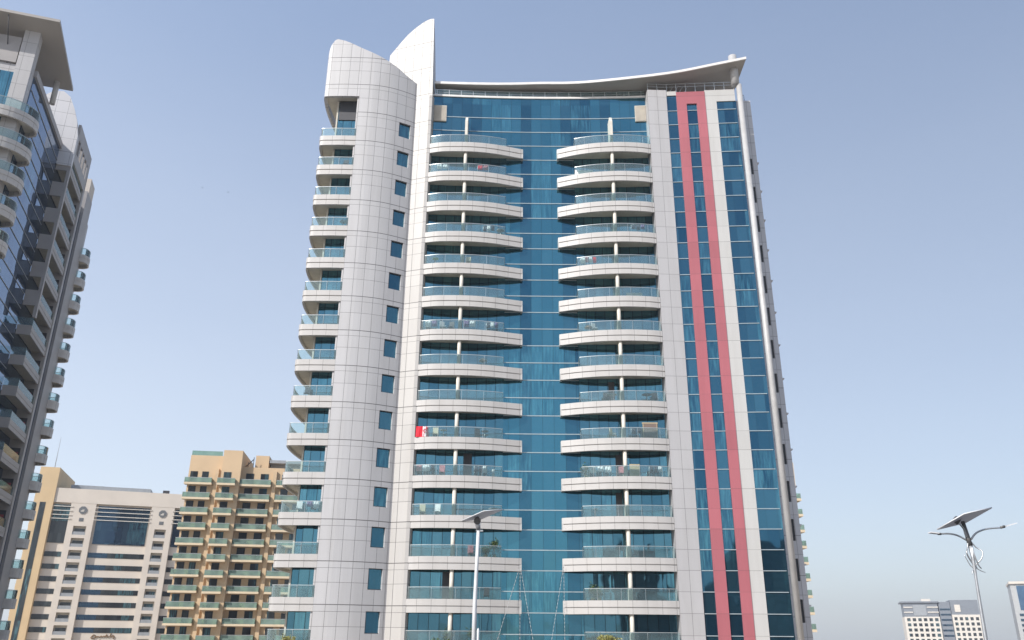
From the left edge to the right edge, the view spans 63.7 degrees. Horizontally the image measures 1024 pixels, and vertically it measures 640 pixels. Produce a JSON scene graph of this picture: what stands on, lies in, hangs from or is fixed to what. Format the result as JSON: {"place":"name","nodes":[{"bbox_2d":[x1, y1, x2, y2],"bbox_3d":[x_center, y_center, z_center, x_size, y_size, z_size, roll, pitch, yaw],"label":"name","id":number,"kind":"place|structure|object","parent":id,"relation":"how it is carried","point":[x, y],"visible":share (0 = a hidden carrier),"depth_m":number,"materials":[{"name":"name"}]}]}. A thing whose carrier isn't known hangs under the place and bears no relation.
{"place":"outdoors","nodes":[
{"label":"outdoors","id":0,"kind":"place"},
{"bbox_2d":[8,440,184,639],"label":"white building","id":1,"kind":"structure","parent":0,"point":[99,563],"depth_m":197.03,"materials":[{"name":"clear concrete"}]},
{"bbox_2d":[160,450,300,639],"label":"yellow building","id":2,"kind":"structure","parent":0,"point":[226,575],"depth_m":155.84,"materials":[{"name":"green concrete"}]},
{"bbox_2d":[465,257,470,262],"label":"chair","id":3,"kind":"object","parent":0,"point":[468,259],"visible":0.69,"depth_m":78.11,"materials":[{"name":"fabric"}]},
{"bbox_2d":[0,0,1023,639],"label":"sky","id":4,"kind":"structure","parent":0,"point":[889,134],"materials":[{"name":"blue"}]},
{"bbox_2d":[629,464,639,475],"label":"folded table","id":5,"kind":"object","parent":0,"point":[634,470],"visible":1,"depth_m":70.24,"materials":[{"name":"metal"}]},
{"bbox_2d":[642,422,657,437],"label":"cabinet","id":6,"kind":"object","parent":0,"point":[652,432],"visible":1,"depth_m":71.59,"materials":[{"name":"beige"}]},
{"bbox_2d":[793,466,816,631],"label":"beige building","id":7,"kind":"structure","parent":0,"point":[804,546],"depth_m":154.04,"materials":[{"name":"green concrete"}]},
{"bbox_2d":[898,599,943,639],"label":"tower","id":8,"kind":"structure","parent":0,"point":[921,619],"depth_m":486.61,"materials":[{"name":"white concrete"}]},
{"bbox_2d":[946,600,983,639],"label":"tower","id":9,"kind":"structure","parent":0,"point":[966,618],"depth_m":479.21,"materials":[{"name":"white concrete"}]},
{"bbox_2d":[1006,581,1023,639],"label":"tower","id":10,"kind":"structure","parent":0,"point":[1016,592],"depth_m":478.94,"materials":[{"name":"concrete"}]},
{"bbox_3d":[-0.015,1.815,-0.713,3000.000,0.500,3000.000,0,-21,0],"label":"ground","id":11,"kind":"structure","parent":0,"visible":0},
{"bbox_2d":[0,8,94,639],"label":"neighbour tower","id":12,"kind":"structure","parent":11,"relation":"on","point":[47,188],"depth_m":88.55,"materials":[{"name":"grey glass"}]},
{"bbox_2d":[280,633,295,639],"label":"shrub","id":13,"kind":"object","parent":11,"relation":"on","point":[286,638],"visible":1,"depth_m":61.68,"materials":[{"name":"green plant"}]},
{"bbox_2d":[266,19,812,639],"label":"apartment tower","id":14,"kind":"structure","parent":11,"relation":"on","point":[698,537],"depth_m":74.02,"materials":[{"name":"concrete"}]},
{"bbox_2d":[295,501,302,511],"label":"chair","id":15,"kind":"object","parent":14,"relation":"on","point":[299,505],"visible":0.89,"depth_m":68.70,"materials":[{"name":"white paint"}]},
{"bbox_2d":[304,387,310,394],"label":"chair","id":16,"kind":"object","parent":14,"relation":"on","point":[307,390],"visible":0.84,"depth_m":72.39,"materials":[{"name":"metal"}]},
{"bbox_2d":[364,611,379,633],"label":"window","id":17,"kind":"structure","parent":14,"relation":"in","point":[371,618],"depth_m":66.06,"materials":[{"name":"glass"}]},
{"bbox_2d":[367,568,381,589],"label":"window","id":18,"kind":"structure","parent":14,"relation":"in","point":[374,575],"depth_m":67.29,"materials":[{"name":"glass"}]},
{"bbox_2d":[370,527,384,547],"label":"window","id":19,"kind":"structure","parent":14,"relation":"in","point":[377,533],"depth_m":68.50,"materials":[{"name":"glass"}]},
{"bbox_2d":[373,486,387,506],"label":"window","id":20,"kind":"structure","parent":14,"relation":"in","point":[380,493],"depth_m":69.71,"materials":[{"name":"glass"}]},
{"bbox_2d":[376,448,389,467],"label":"window","id":21,"kind":"structure","parent":14,"relation":"in","point":[382,458],"depth_m":70.93,"materials":[{"name":"glass"}]},
{"bbox_2d":[378,410,391,429],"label":"window","id":22,"kind":"structure","parent":14,"relation":"in","point":[384,416],"depth_m":72.15,"materials":[{"name":"glass"}]},
{"bbox_2d":[381,374,394,393],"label":"window","id":23,"kind":"structure","parent":14,"relation":"in","point":[387,383],"depth_m":73.36,"materials":[{"name":"glass"}]},
{"bbox_2d":[383,339,396,357],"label":"window","id":24,"kind":"structure","parent":14,"relation":"in","point":[389,345],"depth_m":74.59,"materials":[{"name":"glass"}]},
{"bbox_2d":[386,305,397,323],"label":"window","id":25,"kind":"structure","parent":14,"relation":"in","point":[391,312],"depth_m":75.80,"materials":[{"name":"glass"}]},
{"bbox_2d":[388,272,400,290],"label":"window","id":26,"kind":"structure","parent":14,"relation":"in","point":[394,279],"depth_m":77.02,"materials":[{"name":"glass"}]},
{"bbox_2d":[390,240,402,258],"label":"window","id":27,"kind":"structure","parent":14,"relation":"in","point":[396,247],"depth_m":78.24,"materials":[{"name":"glass"}]},
{"bbox_2d":[392,210,404,226],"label":"window","id":28,"kind":"structure","parent":14,"relation":"in","point":[398,216],"depth_m":79.46,"materials":[{"name":"glass"}]},
{"bbox_2d":[395,180,406,196],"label":"window","id":29,"kind":"structure","parent":14,"relation":"in","point":[400,188],"depth_m":80.67,"materials":[{"name":"glass"}]},
{"bbox_2d":[397,151,407,167],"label":"window","id":30,"kind":"structure","parent":14,"relation":"in","point":[402,158],"depth_m":81.88,"materials":[{"name":"glass"}]},
{"bbox_2d":[399,122,409,138],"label":"window","id":31,"kind":"structure","parent":14,"relation":"in","point":[404,129],"depth_m":83.11,"materials":[{"name":"glass"}]},
{"bbox_2d":[416,426,428,436],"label":"banner cloth","id":32,"kind":"object","parent":14,"relation":"on","point":[421,431],"visible":1,"depth_m":71.46,"materials":[{"name":"red fabric"}]},
{"bbox_2d":[419,504,425,514],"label":"chair","id":33,"kind":"object","parent":14,"relation":"on","point":[422,508],"visible":0.93,"depth_m":69.70,"materials":[{"name":"fabric"}]},
{"bbox_2d":[432,428,438,436],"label":"chair","id":34,"kind":"object","parent":14,"relation":"on","point":[435,431],"visible":0.83,"depth_m":72.02,"materials":[{"name":"plastic"}]},
{"bbox_2d":[433,504,440,514],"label":"chair","id":35,"kind":"object","parent":14,"relation":"on","point":[437,507],"visible":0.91,"depth_m":69.59,"materials":[{"name":"white paint"}]},
{"bbox_2d":[439,465,444,474],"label":"chair","id":36,"kind":"object","parent":14,"relation":"on","point":[441,468],"visible":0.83,"depth_m":70.81,"materials":[{"name":"fabric"}]},
{"bbox_2d":[439,321,446,328],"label":"chair","id":37,"kind":"object","parent":14,"relation":"on","point":[442,326],"visible":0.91,"depth_m":75.55,"materials":[{"name":"white paint"}]},
{"bbox_2d":[442,572,449,598],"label":"open doorway","id":38,"kind":"structure","parent":14,"relation":"in","point":[445,575],"depth_m":68.03,"materials":[{"name":"metal"}]},
{"bbox_2d":[439,628,453,638],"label":"potted plant","id":39,"kind":"object","parent":14,"relation":"on","point":[446,633],"visible":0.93,"depth_m":65.64,"materials":[{"name":"green plant"}]},
{"bbox_2d":[447,321,454,328],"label":"chair","id":40,"kind":"object","parent":14,"relation":"on","point":[451,326],"visible":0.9,"depth_m":75.53,"materials":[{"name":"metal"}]},
{"bbox_2d":[463,453,471,475],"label":"open doorway","id":41,"kind":"structure","parent":14,"relation":"in","point":[467,458],"depth_m":71.77,"materials":[{"name":"metal"}]},
{"bbox_2d":[468,545,474,555],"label":"chair","id":42,"kind":"object","parent":14,"relation":"on","point":[470,549],"visible":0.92,"depth_m":68.47,"materials":[{"name":"fabric"}]},
{"bbox_2d":[466,628,476,639],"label":"potted plant","id":43,"kind":"object","parent":14,"relation":"on","point":[468,634],"visible":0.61,"depth_m":65.93,"materials":[{"name":"green plant"}]},
{"bbox_2d":[474,428,480,437],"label":"chair","id":44,"kind":"object","parent":14,"relation":"on","point":[477,432],"visible":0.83,"depth_m":72.16,"materials":[{"name":"metal"}]},
{"bbox_2d":[479,358,486,364],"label":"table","id":45,"kind":"object","parent":14,"relation":"on","point":[482,360],"visible":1,"depth_m":74.20,"materials":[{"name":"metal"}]},
{"bbox_2d":[480,544,491,556],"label":"potted plant","id":46,"kind":"object","parent":14,"relation":"on","point":[485,551],"visible":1,"depth_m":68.34,"materials":[{"name":"green plant"}]},
{"bbox_2d":[483,588,489,598],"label":"chair","id":47,"kind":"object","parent":14,"relation":"on","point":[486,591],"visible":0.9,"depth_m":67.51,"materials":[{"name":"metal"}]},
{"bbox_2d":[489,540,499,556],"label":"potted plant","id":48,"kind":"object","parent":14,"relation":"on","point":[494,543],"visible":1,"depth_m":68.72,"materials":[{"name":"green plant"}]},
{"bbox_2d":[497,566,532,639],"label":"access rope","id":49,"kind":"object","parent":14,"relation":"hanging from","point":[509,600],"visible":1,"depth_m":66.59,"materials":[{"name":"white fabric"}]},
{"bbox_2d":[552,566,564,635],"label":"access rope","id":50,"kind":"object","parent":14,"relation":"hanging from","point":[564,608],"visible":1,"depth_m":66.58,"materials":[{"name":"white fabric"}]},
{"bbox_2d":[575,170,592,173],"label":"laundry","id":51,"kind":"object","parent":14,"relation":"hanging from","point":[581,171],"visible":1,"depth_m":81.46,"materials":[{"name":"white fabric"}]},
{"bbox_2d":[580,462,589,476],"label":"potted plant","id":52,"kind":"object","parent":14,"relation":"on","point":[586,469],"visible":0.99,"depth_m":70.89,"materials":[{"name":"green plant"}]},
{"bbox_2d":[589,581,597,599],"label":"potted plant","id":53,"kind":"object","parent":14,"relation":"on","point":[590,591],"visible":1,"depth_m":67.26,"materials":[{"name":"green plant"}]},
{"bbox_2d":[591,323,597,330],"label":"chair","id":54,"kind":"object","parent":14,"relation":"on","point":[593,327],"visible":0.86,"depth_m":75.63,"materials":[{"name":"white paint"}]},
{"bbox_2d":[592,586,604,599],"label":"potted plant","id":55,"kind":"object","parent":14,"relation":"on","point":[598,593],"visible":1,"depth_m":67.01,"materials":[{"name":"green plant"}]},
{"bbox_2d":[603,392,608,400],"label":"chair","id":56,"kind":"object","parent":14,"relation":"on","point":[605,397],"visible":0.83,"depth_m":73.18,"materials":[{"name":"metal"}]},
{"bbox_2d":[608,382,614,400],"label":"open doorway","id":57,"kind":"structure","parent":14,"relation":"in","point":[610,384],"depth_m":74.28,"materials":[{"name":"metal"}]},
{"bbox_2d":[609,428,616,437],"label":"chair","id":58,"kind":"object","parent":14,"relation":"on","point":[611,432],"visible":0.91,"depth_m":71.65,"materials":[{"name":"fabric"}]},
{"bbox_2d":[615,455,621,475],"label":"open doorway","id":59,"kind":"structure","parent":14,"relation":"in","point":[618,458],"depth_m":71.87,"materials":[{"name":"metal"}]},
{"bbox_2d":[616,493,622,515],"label":"open doorway","id":60,"kind":"structure","parent":14,"relation":"in","point":[619,508],"depth_m":70.50,"materials":[{"name":"metal"}]},
{"bbox_2d":[618,466,623,473],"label":"chair","id":61,"kind":"object","parent":14,"relation":"on","point":[621,469],"visible":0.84,"depth_m":70.69,"materials":[{"name":"fabric"}]},
{"bbox_2d":[626,293,642,295],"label":"laundry","id":62,"kind":"object","parent":14,"relation":"hanging from","point":[633,294],"visible":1,"depth_m":76.16,"materials":[{"name":"white fabric"}]},
{"bbox_2d":[651,392,657,399],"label":"chair","id":63,"kind":"object","parent":14,"relation":"on","point":[654,396],"visible":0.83,"depth_m":73.14,"materials":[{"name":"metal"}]},
{"bbox_2d":[597,634,621,639],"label":"shrub","id":64,"kind":"object","parent":11,"relation":"on","point":[605,637],"visible":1,"depth_m":61.30,"materials":[{"name":"green plant"}]},
{"bbox_2d":[937,602,955,639],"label":"tower","id":65,"kind":"structure","parent":11,"relation":"on","point":[945,616],"depth_m":482.43,"materials":[{"name":"blue glass"}]},
{"bbox_3d":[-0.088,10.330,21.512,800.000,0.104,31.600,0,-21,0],"label":"road","id":66,"kind":"structure","parent":0,"visible":0},
{"bbox_2d":[461,509,502,639],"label":"solar street lamp","id":67,"kind":"object","parent":66,"relation":"on","point":[477,517],"visible":1,"depth_m":34.69,"materials":[{"name":"white metal"}]},
{"bbox_2d":[928,507,1016,639],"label":"solar street lamp","id":68,"kind":"object","parent":66,"relation":"on","point":[963,518],"visible":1,"depth_m":29.12,"materials":[{"name":"metal"}]},
{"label":"drying rack","id":69,"kind":"object","parent":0,"visible":0},
{"bbox_2d":[426,321,430,326],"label":"laundry","id":70,"kind":"object","parent":69,"relation":"hanging from","point":[428,323],"visible":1,"depth_m":75.41,"materials":[{"name":"white fabric"}]},
{"bbox_2d":[432,321,436,326],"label":"laundry","id":71,"kind":"object","parent":69,"relation":"hanging from","point":[434,323],"visible":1,"depth_m":75.41,"materials":[{"name":"purple fabric"}]},
{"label":"drying rack","id":72,"kind":"object","parent":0,"visible":0},
{"bbox_2d":[464,321,468,326],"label":"laundry","id":73,"kind":"object","parent":72,"relation":"hanging from","point":[466,323],"visible":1,"depth_m":75.35,"materials":[{"name":"purple fabric"}]},
{"bbox_2d":[470,321,474,326],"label":"laundry","id":74,"kind":"object","parent":72,"relation":"hanging from","point":[472,323],"visible":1,"depth_m":75.35,"materials":[{"name":"white fabric"}]},
{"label":"drying rack","id":75,"kind":"object","parent":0,"visible":0},
{"bbox_2d":[416,465,421,470],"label":"laundry","id":76,"kind":"object","parent":75,"relation":"hanging from","point":[418,467],"visible":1,"depth_m":70.61,"materials":[{"name":"fabric"}]},
{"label":"drying rack","id":77,"kind":"object","parent":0,"visible":0},
{"bbox_2d":[590,467,595,472],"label":"laundry","id":78,"kind":"object","parent":77,"relation":"hanging from","point":[592,470],"visible":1,"depth_m":70.52,"materials":[{"name":"white fabric"}]},
{"bbox_2d":[597,466,603,471],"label":"laundry","id":79,"kind":"object","parent":77,"relation":"hanging from","point":[600,468],"visible":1,"depth_m":70.56,"materials":[{"name":"white fabric"}]},
{"bbox_2d":[605,466,610,472],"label":"laundry","id":80,"kind":"object","parent":77,"relation":"hanging from","point":[607,469],"visible":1,"depth_m":70.55,"materials":[{"name":"white fabric"}]},
{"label":"drying rack","id":81,"kind":"object","parent":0,"visible":0},
{"bbox_2d":[307,501,312,506],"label":"laundry","id":82,"kind":"object","parent":81,"relation":"hanging from","point":[309,503],"visible":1,"depth_m":68.38,"materials":[{"name":"purple fabric"}]},
{"bbox_2d":[313,501,318,508],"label":"laundry","id":83,"kind":"object","parent":81,"relation":"hanging from","point":[316,504],"visible":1,"depth_m":68.35,"materials":[{"name":"white fabric"}]}
]}

